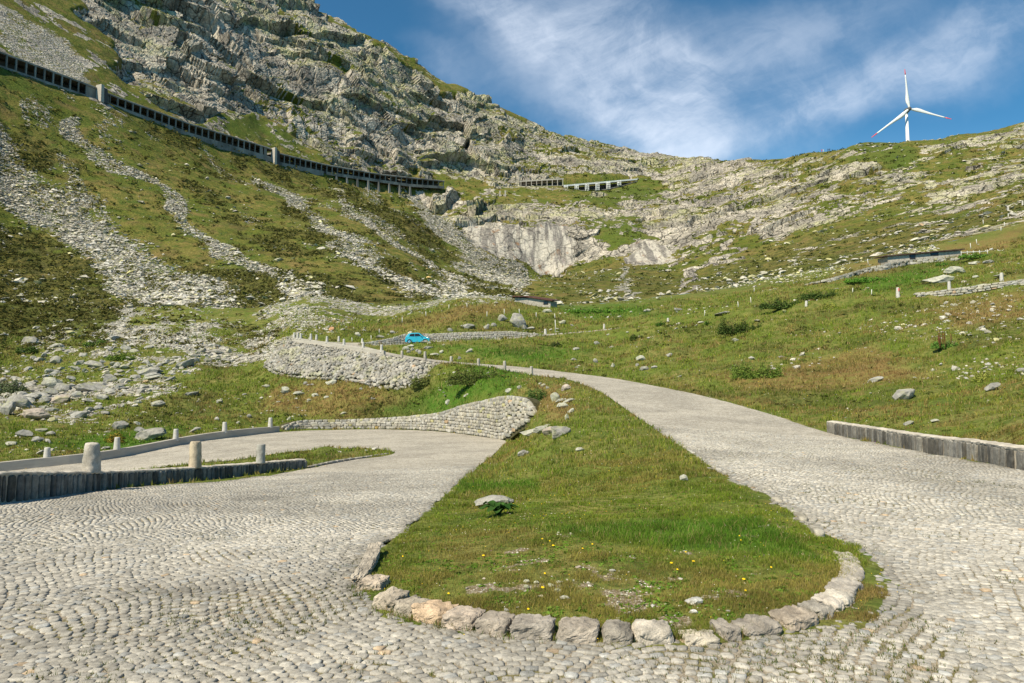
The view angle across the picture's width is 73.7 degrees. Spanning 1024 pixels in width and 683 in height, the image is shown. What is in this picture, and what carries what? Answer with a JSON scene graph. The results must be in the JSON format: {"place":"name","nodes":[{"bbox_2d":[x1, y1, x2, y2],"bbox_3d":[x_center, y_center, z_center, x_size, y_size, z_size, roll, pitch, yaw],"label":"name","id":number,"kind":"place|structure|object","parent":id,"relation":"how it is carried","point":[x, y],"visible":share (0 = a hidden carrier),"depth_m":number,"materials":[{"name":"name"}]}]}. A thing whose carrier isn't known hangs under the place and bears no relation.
{"place":"outdoors","nodes":[
{"label":"outdoors","id":0,"kind":"place"},
{"bbox_2d":[13,429,505,536],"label":"road","id":1,"kind":"structure","parent":0,"point":[417,449],"depth_m":48.17,"materials":[{"name":"grey stone"}]},
{"bbox_2d":[0,426,279,470],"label":"concrete parapet","id":2,"kind":"structure","parent":1,"relation":"on","point":[57,460],"depth_m":51.20,"materials":[{"name":"grey concrete"}]},
{"bbox_2d":[43,447,50,457],"bbox_3d":[-31.704,7.694,46.560,0.470,0.938,0.470,0,-4,0],"label":"concrete bollard","id":3,"kind":"object","parent":2,"relation":"on","point":[47,451],"visible":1,"depth_m":46.43,"materials":[{"name":"concrete"}]},
{"bbox_2d":[113,437,119,450],"bbox_3d":[-29.016,7.518,50.155,0.470,0.971,0.470,0,-4,0],"label":"concrete bollard","id":4,"kind":"object","parent":2,"relation":"on","point":[117,443],"visible":1,"depth_m":50.00,"materials":[{"name":"concrete"}]},
{"bbox_2d":[0,459,306,502],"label":"wall","id":5,"kind":"structure","parent":1,"relation":"on","point":[20,485],"depth_m":19.36,"materials":[{"name":"stone"}]},
{"bbox_2d":[81,442,100,472],"bbox_3d":[-11.576,3.186,18.810,0.476,0.821,0.481,0,-4,0],"label":"stone bollard","id":6,"kind":"object","parent":5,"relation":"on","point":[91,460],"visible":0.99,"depth_m":18.65,"materials":[{"name":"stone"}]},
{"bbox_2d":[188,441,201,467],"bbox_3d":[-11.444,4.074,24.671,0.430,0.952,0.434,0,-4,0],"label":"stone bollard","id":7,"kind":"object","parent":5,"relation":"on","point":[195,453],"visible":0.98,"depth_m":24.52,"materials":[{"name":"stone"}]},
{"bbox_2d":[256,444,265,462],"bbox_3d":[-10.423,4.642,28.336,0.380,0.785,0.354,0,-4,0],"label":"stone bollard","id":8,"kind":"object","parent":5,"relation":"on","point":[260,453],"visible":1,"depth_m":28.20,"materials":[{"name":"stone"}]},
{"bbox_2d":[0,0,1023,307],"bbox_3d":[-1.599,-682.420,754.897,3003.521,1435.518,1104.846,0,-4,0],"label":"mountain","id":9,"kind":"structure","parent":0,"point":[324,88],"depth_m":388.13,"materials":[{"name":"grey stone"}]},
{"bbox_2d":[0,51,96,97],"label":"avalanche gallery","id":10,"kind":"object","parent":9,"relation":"on","point":[84,88],"visible":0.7,"depth_m":297.67,"materials":[{"name":"concrete"}]},
{"bbox_2d":[96,84,107,103],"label":"gallery pier","id":11,"kind":"structure","parent":9,"relation":"on","point":[101,93],"depth_m":314.21,"materials":[{"name":"concrete"}]},
{"bbox_2d":[108,93,271,161],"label":"avalanche gallery","id":12,"kind":"object","parent":9,"relation":"on","point":[258,151],"visible":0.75,"depth_m":366.22,"materials":[{"name":"concrete"}]},
{"bbox_2d":[0,70,533,307],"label":"heath shrubs","id":13,"kind":"object","parent":9,"relation":"on","point":[313,239],"visible":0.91,"depth_m":216.38,"materials":[{"name":"green plant"}]},
{"bbox_2d":[271,147,279,165],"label":"gallery pier","id":14,"kind":"structure","parent":9,"relation":"on","point":[275,154],"depth_m":406.97,"materials":[{"name":"concrete"}]},
{"bbox_2d":[267,153,444,195],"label":"avalanche gallery","id":15,"kind":"object","parent":9,"relation":"on","point":[364,175],"visible":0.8,"depth_m":459.82,"materials":[{"name":"concrete"}]},
{"bbox_2d":[0,66,1023,307],"bbox_3d":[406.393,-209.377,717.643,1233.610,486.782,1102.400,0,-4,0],"label":"scree","id":16,"kind":"structure","parent":9,"relation":"on","point":[180,299],"depth_m":207.80,"materials":[{"name":"grey stone"}]},
{"bbox_2d":[520,178,563,186],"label":"avalanche gallery","id":17,"kind":"object","parent":9,"relation":"on","point":[556,182],"visible":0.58,"depth_m":573.60,"materials":[{"name":"concrete"}]},
{"bbox_2d":[563,179,636,190],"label":"avalanche gallery","id":18,"kind":"object","parent":9,"relation":"on","point":[612,186],"visible":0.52,"depth_m":611.83,"materials":[{"name":"concrete"}]},
{"bbox_2d":[271,140,1023,303],"bbox_3d":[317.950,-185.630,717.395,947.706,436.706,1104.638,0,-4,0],"label":"alpine shrubs","id":19,"kind":"object","parent":9,"relation":"on","point":[779,248],"visible":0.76,"depth_m":317.85,"materials":[{"name":"green plant"}]},
{"bbox_2d":[871,69,949,140],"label":"wind turbine","id":20,"kind":"object","parent":9,"relation":"on","point":[905,112],"visible":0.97,"depth_m":738.28,"materials":[{"name":"white metal"}]},
{"bbox_2d":[0,223,1023,649],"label":"hillside","id":21,"kind":"structure","parent":0,"point":[984,239],"depth_m":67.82,"materials":[{"name":"green plant"}]},
{"bbox_2d":[0,400,15,414],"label":"boulder","id":22,"kind":"object","parent":21,"relation":"on","point":[8,407],"visible":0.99,"depth_m":71.17,"materials":[{"name":"stone"}]},
{"bbox_2d":[0,380,26,393],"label":"shrub","id":23,"kind":"object","parent":21,"relation":"on","point":[11,388],"visible":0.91,"depth_m":88.26,"materials":[{"name":"green plant"}]},
{"bbox_2d":[6,394,32,407],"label":"boulder","id":24,"kind":"object","parent":21,"relation":"on","point":[22,400],"visible":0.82,"depth_m":76.79,"materials":[{"name":"stone"}]},
{"bbox_2d":[15,429,33,436],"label":"boulder","id":25,"kind":"object","parent":21,"relation":"on","point":[23,433],"visible":0.91,"depth_m":57.94,"materials":[{"name":"stone"}]},
{"bbox_2d":[14,346,40,352],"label":"shrub","id":26,"kind":"object","parent":21,"relation":"on","point":[30,349],"visible":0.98,"depth_m":120.03,"materials":[{"name":"green plant"}]},
{"bbox_2d":[21,336,38,343],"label":"boulder","id":27,"kind":"object","parent":21,"relation":"on","point":[28,339],"visible":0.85,"depth_m":125.81,"materials":[{"name":"stone"}]},
{"bbox_2d":[22,408,50,419],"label":"boulder","id":28,"kind":"object","parent":21,"relation":"on","point":[37,413],"visible":0.97,"depth_m":70.36,"materials":[{"name":"stone"}]},
{"bbox_2d":[43,387,57,394],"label":"boulder","id":29,"kind":"object","parent":21,"relation":"on","point":[51,391],"visible":0.73,"depth_m":87.03,"materials":[{"name":"stone"}]},
{"bbox_2d":[41,377,62,387],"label":"boulder","id":30,"kind":"object","parent":21,"relation":"on","point":[51,382],"visible":0.79,"depth_m":91.72,"materials":[{"name":"stone"}]},
{"bbox_2d":[49,394,70,402],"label":"boulder","id":31,"kind":"object","parent":21,"relation":"on","point":[65,398],"visible":0.77,"depth_m":82.84,"materials":[{"name":"stone"}]},
{"bbox_2d":[54,383,70,391],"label":"boulder","id":32,"kind":"object","parent":21,"relation":"on","point":[61,387],"visible":0.86,"depth_m":89.60,"materials":[{"name":"stone"}]},
{"bbox_2d":[69,411,86,417],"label":"boulder","id":33,"kind":"object","parent":21,"relation":"on","point":[81,414],"visible":0.82,"depth_m":71.22,"materials":[{"name":"stone"}]},
{"bbox_2d":[73,382,107,391],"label":"boulder","id":34,"kind":"object","parent":21,"relation":"on","point":[87,387],"visible":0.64,"depth_m":88.64,"materials":[{"name":"stone"}]},
{"bbox_2d":[84,360,103,367],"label":"boulder","id":35,"kind":"object","parent":21,"relation":"on","point":[91,363],"visible":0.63,"depth_m":106.06,"materials":[{"name":"stone"}]},
{"bbox_2d":[82,338,106,346],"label":"shrub","id":36,"kind":"object","parent":21,"relation":"on","point":[89,343],"visible":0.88,"depth_m":122.63,"materials":[{"name":"green plant"}]},
{"bbox_2d":[103,374,116,382],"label":"boulder","id":37,"kind":"object","parent":21,"relation":"on","point":[108,378],"visible":0.77,"depth_m":93.06,"materials":[{"name":"stone"}]},
{"bbox_2d":[103,432,125,442],"bbox_3d":[-34.978,8.482,60.191,2.006,1.018,1.018,0,-4,0],"label":"shrub","id":38,"kind":"object","parent":21,"relation":"on","point":[112,437],"visible":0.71,"depth_m":60.05,"materials":[{"name":"green plant"}]},
{"bbox_2d":[105,352,134,360],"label":"shrub","id":39,"kind":"object","parent":21,"relation":"on","point":[111,357],"visible":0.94,"depth_m":108.73,"materials":[{"name":"green plant"}]},
{"bbox_2d":[111,421,128,429],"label":"boulder","id":40,"kind":"object","parent":21,"relation":"on","point":[121,424],"visible":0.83,"depth_m":66.85,"materials":[{"name":"stone"}]},
{"bbox_2d":[0,295,281,362],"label":"heath cushions","id":41,"kind":"object","parent":21,"relation":"on","point":[56,306],"visible":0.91,"depth_m":137.97,"materials":[{"name":"green plant"}]},
{"bbox_2d":[137,367,159,374],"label":"boulder","id":42,"kind":"object","parent":21,"relation":"on","point":[147,370],"visible":0.75,"depth_m":96.40,"materials":[{"name":"stone"}]},
{"bbox_2d":[134,427,166,440],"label":"boulder","id":43,"kind":"object","parent":21,"relation":"on","point":[149,434],"visible":0.9,"depth_m":61.81,"materials":[{"name":"stone"}]},
{"bbox_2d":[175,359,194,368],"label":"boulder","id":44,"kind":"object","parent":21,"relation":"on","point":[188,363],"visible":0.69,"depth_m":99.22,"materials":[{"name":"stone"}]},
{"bbox_2d":[263,340,444,389],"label":"rubble bank","id":45,"kind":"structure","parent":21,"relation":"on","point":[336,361],"depth_m":86.23,"materials":[{"name":"grey stone"}]},
{"bbox_2d":[292,337,385,354],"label":"concrete parapet","id":46,"kind":"structure","parent":45,"relation":"on","point":[329,344],"depth_m":91.65,"materials":[{"name":"grey concrete"}]},
{"bbox_2d":[279,396,539,439],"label":"retaining wall","id":47,"kind":"structure","parent":21,"relation":"on","point":[504,417],"depth_m":60.19,"materials":[{"name":"stone"}]},
{"bbox_2d":[410,374,429,387],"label":"shrub","id":48,"kind":"object","parent":21,"relation":"on","point":[423,381],"visible":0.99,"depth_m":75.59,"materials":[{"name":"green plant"}]},
{"bbox_2d":[445,364,498,384],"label":"shrub","id":49,"kind":"object","parent":21,"relation":"on","point":[467,378],"visible":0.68,"depth_m":67.81,"materials":[{"name":"green plant"}]},
{"bbox_2d":[475,495,513,505],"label":"boulder","id":50,"kind":"object","parent":21,"relation":"on","point":[496,498],"visible":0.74,"depth_m":13.40,"materials":[{"name":"stone"}]},
{"bbox_2d":[479,500,519,514],"bbox_3d":[-0.209,2.729,11.123,0.690,0.215,0.590,0,-4,0],"label":"dock plant","id":51,"kind":"object","parent":21,"relation":"on","point":[498,508],"visible":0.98,"depth_m":11.07,"materials":[{"name":"green plant"}]},
{"bbox_2d":[0,244,1023,624],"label":"loose stones","id":52,"kind":"object","parent":21,"relation":"on","point":[256,344],"visible":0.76,"depth_m":110.83,"materials":[{"name":"grey stone"}]},
{"bbox_2d":[0,237,1023,470],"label":"meadow herbs","id":53,"kind":"object","parent":21,"relation":"on","point":[644,333],"visible":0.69,"depth_m":77.88,"materials":[{"name":"green plant"}]},
{"bbox_2d":[17,319,1011,638],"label":"wildflowers","id":54,"kind":"object","parent":21,"relation":"on","point":[579,431],"visible":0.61,"depth_m":17.97,"materials":[{"name":"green plant"}]},
{"bbox_2d":[510,313,526,327],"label":"boulder","id":55,"kind":"object","parent":21,"relation":"on","point":[517,320],"visible":0.91,"depth_m":114.16,"materials":[{"name":"stone"}]},
{"bbox_2d":[512,296,559,306],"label":"stone hut","id":56,"kind":"object","parent":21,"relation":"on","point":[538,301],"visible":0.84,"depth_m":133.75,"materials":[{"name":"grey stone"}]},
{"bbox_2d":[527,387,546,399],"bbox_3d":[1.899,4.286,53.397,1.873,1.603,1.258,0,-4,0],"label":"shrub","id":57,"kind":"object","parent":21,"relation":"on","point":[540,394],"visible":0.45,"depth_m":53.34,"materials":[{"name":"green plant"}]},
{"bbox_2d":[551,426,570,439],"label":"boulder","id":58,"kind":"object","parent":21,"relation":"on","point":[556,430],"visible":0.84,"depth_m":29.04,"materials":[{"name":"stone"}]},
{"bbox_2d":[565,308,634,312],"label":"shrub","id":59,"kind":"object","parent":21,"relation":"on","point":[592,310],"visible":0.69,"depth_m":125.42,"materials":[{"name":"green plant"}]},
{"bbox_2d":[342,546,873,644],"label":"kerb grass","id":60,"kind":"structure","parent":21,"relation":"on","point":[440,625],"depth_m":5.36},
{"bbox_2d":[382,453,842,630],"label":"turf herbs","id":61,"kind":"object","parent":21,"relation":"on","point":[653,582],"visible":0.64,"depth_m":6.73,"materials":[{"name":"green plant"}]},
{"bbox_2d":[685,597,702,605],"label":"boulder","id":62,"kind":"object","parent":21,"relation":"on","point":[698,600],"visible":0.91,"depth_m":5.49,"materials":[{"name":"stone"}]},
{"bbox_2d":[716,315,761,334],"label":"shrub","id":63,"kind":"object","parent":21,"relation":"on","point":[743,328],"visible":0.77,"depth_m":82.20,"materials":[{"name":"green plant"}]},
{"bbox_2d":[728,356,782,378],"bbox_3d":[18.991,2.021,53.076,4.297,1.881,1.099,0,-4,0],"label":"shrub","id":64,"kind":"object","parent":21,"relation":"on","point":[736,371],"visible":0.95,"depth_m":52.88,"materials":[{"name":"green plant"}]},
{"bbox_2d":[758,297,807,309],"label":"shrub","id":65,"kind":"object","parent":21,"relation":"on","point":[776,304],"visible":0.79,"depth_m":97.22,"materials":[{"name":"green plant"}]},
{"bbox_2d":[800,289,837,299],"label":"shrub","id":66,"kind":"object","parent":21,"relation":"on","point":[811,295],"visible":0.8,"depth_m":97.80,"materials":[{"name":"green plant"}]},
{"bbox_2d":[843,276,887,283],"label":"shrub","id":67,"kind":"object","parent":21,"relation":"on","point":[860,280],"visible":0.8,"depth_m":112.13,"materials":[{"name":"green plant"}]},
{"bbox_2d":[804,257,963,284],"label":"dry stone wall","id":68,"kind":"structure","parent":21,"relation":"on","point":[887,266],"depth_m":122.85,"materials":[{"name":"stone"}]},
{"bbox_2d":[892,388,914,399],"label":"boulder","id":69,"kind":"object","parent":21,"relation":"on","point":[904,394],"visible":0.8,"depth_m":37.60,"materials":[{"name":"stone"}]},
{"bbox_2d":[874,248,964,264],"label":"stone hut","id":70,"kind":"object","parent":21,"relation":"on","point":[885,259],"visible":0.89,"depth_m":126.18,"materials":[{"name":"grey stone"}]},
{"bbox_2d":[920,275,954,283],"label":"boulder","id":71,"kind":"object","parent":21,"relation":"on","point":[942,278],"visible":0.8,"depth_m":96.65,"materials":[{"name":"stone"}]},
{"bbox_2d":[930,330,958,348],"bbox_3d":[33.107,-0.129,52.203,2.503,1.438,1.026,0,-4,0],"label":"shrub","id":72,"kind":"object","parent":21,"relation":"on","point":[939,344],"visible":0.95,"depth_m":52.03,"materials":[{"name":"green plant"}]},
{"bbox_2d":[943,266,965,273],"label":"boulder","id":73,"kind":"object","parent":21,"relation":"on","point":[952,270],"visible":0.83,"depth_m":105.74,"materials":[{"name":"stone"}]},
{"bbox_2d":[914,279,1023,296],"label":"dry stone wall","id":74,"kind":"structure","parent":21,"relation":"on","point":[974,289],"depth_m":79.26,"materials":[{"name":"stone"}]},
{"bbox_2d":[957,252,1000,258],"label":"shrub","id":75,"kind":"object","parent":21,"relation":"on","point":[973,256],"visible":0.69,"depth_m":118.38,"materials":[{"name":"green plant"}]},
{"bbox_2d":[971,369,990,382],"bbox_3d":[26.308,1.939,38.260,1.175,0.808,0.730,1,-4,-14],"label":"shrub","id":76,"kind":"object","parent":21,"relation":"on","point":[982,377],"visible":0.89,"depth_m":38.12,"materials":[{"name":"green plant"}]},
{"bbox_2d":[984,382,1000,390],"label":"boulder","id":77,"kind":"object","parent":21,"relation":"on","point":[992,386],"visible":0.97,"depth_m":31.79,"materials":[{"name":"stone"}]},
{"bbox_2d":[0,326,1023,682],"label":"road","id":78,"kind":"structure","parent":0,"point":[662,406],"depth_m":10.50,"materials":[{"name":"grey stone"}]},
{"bbox_2d":[351,542,381,582],"bbox_3d":[-1.570,2.426,7.461,0.195,0.170,1.617,0,-4,-5],"label":"kerb stone","id":79,"kind":"object","parent":78,"relation":"on","point":[367,564],"visible":0.78,"depth_m":7.24,"materials":[{"name":"stone"}]},
{"bbox_2d":[356,574,390,591],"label":"kerb stone","id":80,"kind":"object","parent":78,"relation":"on","point":[375,582],"visible":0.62,"depth_m":6.37,"materials":[{"name":"stone"}]},
{"bbox_2d":[372,586,409,610],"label":"kerb stone","id":81,"kind":"object","parent":78,"relation":"on","point":[388,597],"visible":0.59,"depth_m":5.73,"materials":[{"name":"stone"}]},
{"bbox_2d":[393,595,430,618],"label":"kerb stone","id":82,"kind":"object","parent":78,"relation":"on","point":[403,606],"visible":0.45,"depth_m":5.53,"materials":[{"name":"stone"}]},
{"bbox_2d":[405,333,430,343],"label":"parked car","id":83,"kind":"object","parent":78,"relation":"on","point":[414,337],"visible":0.77,"depth_m":101.17,"materials":[{"name":"teal paint"}]},
{"bbox_2d":[411,599,458,624],"bbox_3d":[-0.611,2.172,5.405,0.342,0.199,0.284,-3,-5,33],"label":"kerb stone","id":84,"kind":"object","parent":78,"relation":"on","point":[429,611],"visible":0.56,"depth_m":5.35,"materials":[{"name":"stone"}]},
{"bbox_2d":[364,331,540,344],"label":"roadside wall","id":85,"kind":"structure","parent":78,"relation":"on","point":[399,339],"depth_m":106.28,"materials":[{"name":"stone"}]},
{"bbox_2d":[440,605,485,630],"bbox_3d":[-0.375,2.158,5.248,0.308,0.184,0.282,-2,-5,26],"label":"kerb stone","id":86,"kind":"object","parent":78,"relation":"on","point":[461,617],"visible":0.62,"depth_m":5.17,"materials":[{"name":"stone"}]},
{"bbox_2d":[475,610,515,637],"bbox_3d":[-0.118,2.143,5.105,0.272,0.190,0.279,-2,-5,25],"label":"kerb stone","id":87,"kind":"object","parent":78,"relation":"on","point":[494,623],"visible":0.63,"depth_m":5.03,"materials":[{"name":"stone"}]},
{"bbox_2d":[0,440,1023,682],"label":"joint moss","id":88,"kind":"object","parent":78,"relation":"on","point":[342,619],"visible":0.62,"depth_m":4.97,"materials":[{"name":"green plant"}]},
{"bbox_2d":[510,613,555,642],"bbox_3d":[0.158,2.124,5.001,0.345,0.191,0.280,-1,-4,11],"label":"kerb stone","id":89,"kind":"object","parent":78,"relation":"on","point":[534,627],"visible":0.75,"depth_m":4.90,"materials":[{"name":"stone"}]},
{"bbox_2d":[556,616,599,643],"bbox_3d":[0.479,2.111,4.927,0.312,0.197,0.271,-1,-4,8],"label":"kerb stone","id":90,"kind":"object","parent":78,"relation":"on","point":[581,630],"visible":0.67,"depth_m":4.83,"materials":[{"name":"stone"}]},
{"bbox_2d":[601,619,633,644],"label":"kerb stone","id":91,"kind":"object","parent":78,"relation":"on","point":[616,631],"visible":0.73,"depth_m":4.80,"materials":[{"name":"stone"}]},
{"bbox_2d":[631,619,673,644],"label":"kerb stone","id":92,"kind":"object","parent":78,"relation":"on","point":[653,632],"visible":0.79,"depth_m":4.79,"materials":[{"name":"stone"}]},
{"bbox_2d":[678,629,719,645],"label":"kerb stone","id":93,"kind":"object","parent":78,"relation":"on","point":[697,639],"visible":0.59,"depth_m":4.78,"materials":[{"name":"stone"}]},
{"bbox_2d":[709,618,741,641],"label":"kerb stone","id":94,"kind":"object","parent":78,"relation":"on","point":[730,631],"visible":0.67,"depth_m":4.89,"materials":[{"name":"stone"}]},
{"bbox_2d":[731,614,782,636],"bbox_3d":[1.805,2.129,5.062,0.333,0.146,0.273,1,-4,-15],"label":"kerb stone","id":95,"kind":"object","parent":78,"relation":"on","point":[762,625],"visible":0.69,"depth_m":5.00,"materials":[{"name":"stone"}]},
{"bbox_2d":[768,604,818,631],"bbox_3d":[2.154,2.138,5.204,0.346,0.164,0.283,2,-5,-25],"label":"kerb stone","id":96,"kind":"object","parent":78,"relation":"on","point":[796,618],"visible":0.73,"depth_m":5.14,"materials":[{"name":"stone"}]},
{"bbox_2d":[793,512,807,521],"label":"edging stone","id":97,"kind":"object","parent":78,"relation":"on","point":[800,516],"visible":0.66,"depth_m":9.30,"materials":[{"name":"stone"}]},
{"bbox_2d":[797,600,834,619],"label":"kerb stone","id":98,"kind":"object","parent":78,"relation":"on","point":[823,610],"visible":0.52,"depth_m":5.32,"materials":[{"name":"stone"}]},
{"bbox_2d":[809,525,824,536],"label":"edging stone","id":99,"kind":"object","parent":78,"relation":"on","point":[817,530],"visible":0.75,"depth_m":8.29,"materials":[{"name":"stone"}]},
{"bbox_2d":[811,593,844,611],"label":"kerb stone","id":100,"kind":"object","parent":78,"relation":"on","point":[837,604],"visible":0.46,"depth_m":5.51,"materials":[{"name":"stone"}]},
{"bbox_2d":[820,588,854,607],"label":"kerb stone","id":101,"kind":"object","parent":78,"relation":"on","point":[847,598],"visible":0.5,"depth_m":5.66,"materials":[{"name":"stone"}]},
{"bbox_2d":[824,577,863,598],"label":"kerb stone","id":102,"kind":"object","parent":78,"relation":"on","point":[845,585],"visible":0.48,"depth_m":5.96,"materials":[{"name":"stone"}]},
{"bbox_2d":[834,551,859,562],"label":"kerb stone","id":103,"kind":"object","parent":78,"relation":"on","point":[847,558],"visible":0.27,"depth_m":7.10,"materials":[{"name":"stone"}]},
{"bbox_2d":[838,560,864,581],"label":"kerb stone","id":104,"kind":"object","parent":78,"relation":"on","point":[851,566],"visible":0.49,"depth_m":6.51,"materials":[{"name":"stone"}]},
{"bbox_2d":[826,421,1023,469],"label":"wall","id":105,"kind":"structure","parent":78,"relation":"on","point":[1003,454],"depth_m":19.34,"materials":[{"name":"concrete"}]},
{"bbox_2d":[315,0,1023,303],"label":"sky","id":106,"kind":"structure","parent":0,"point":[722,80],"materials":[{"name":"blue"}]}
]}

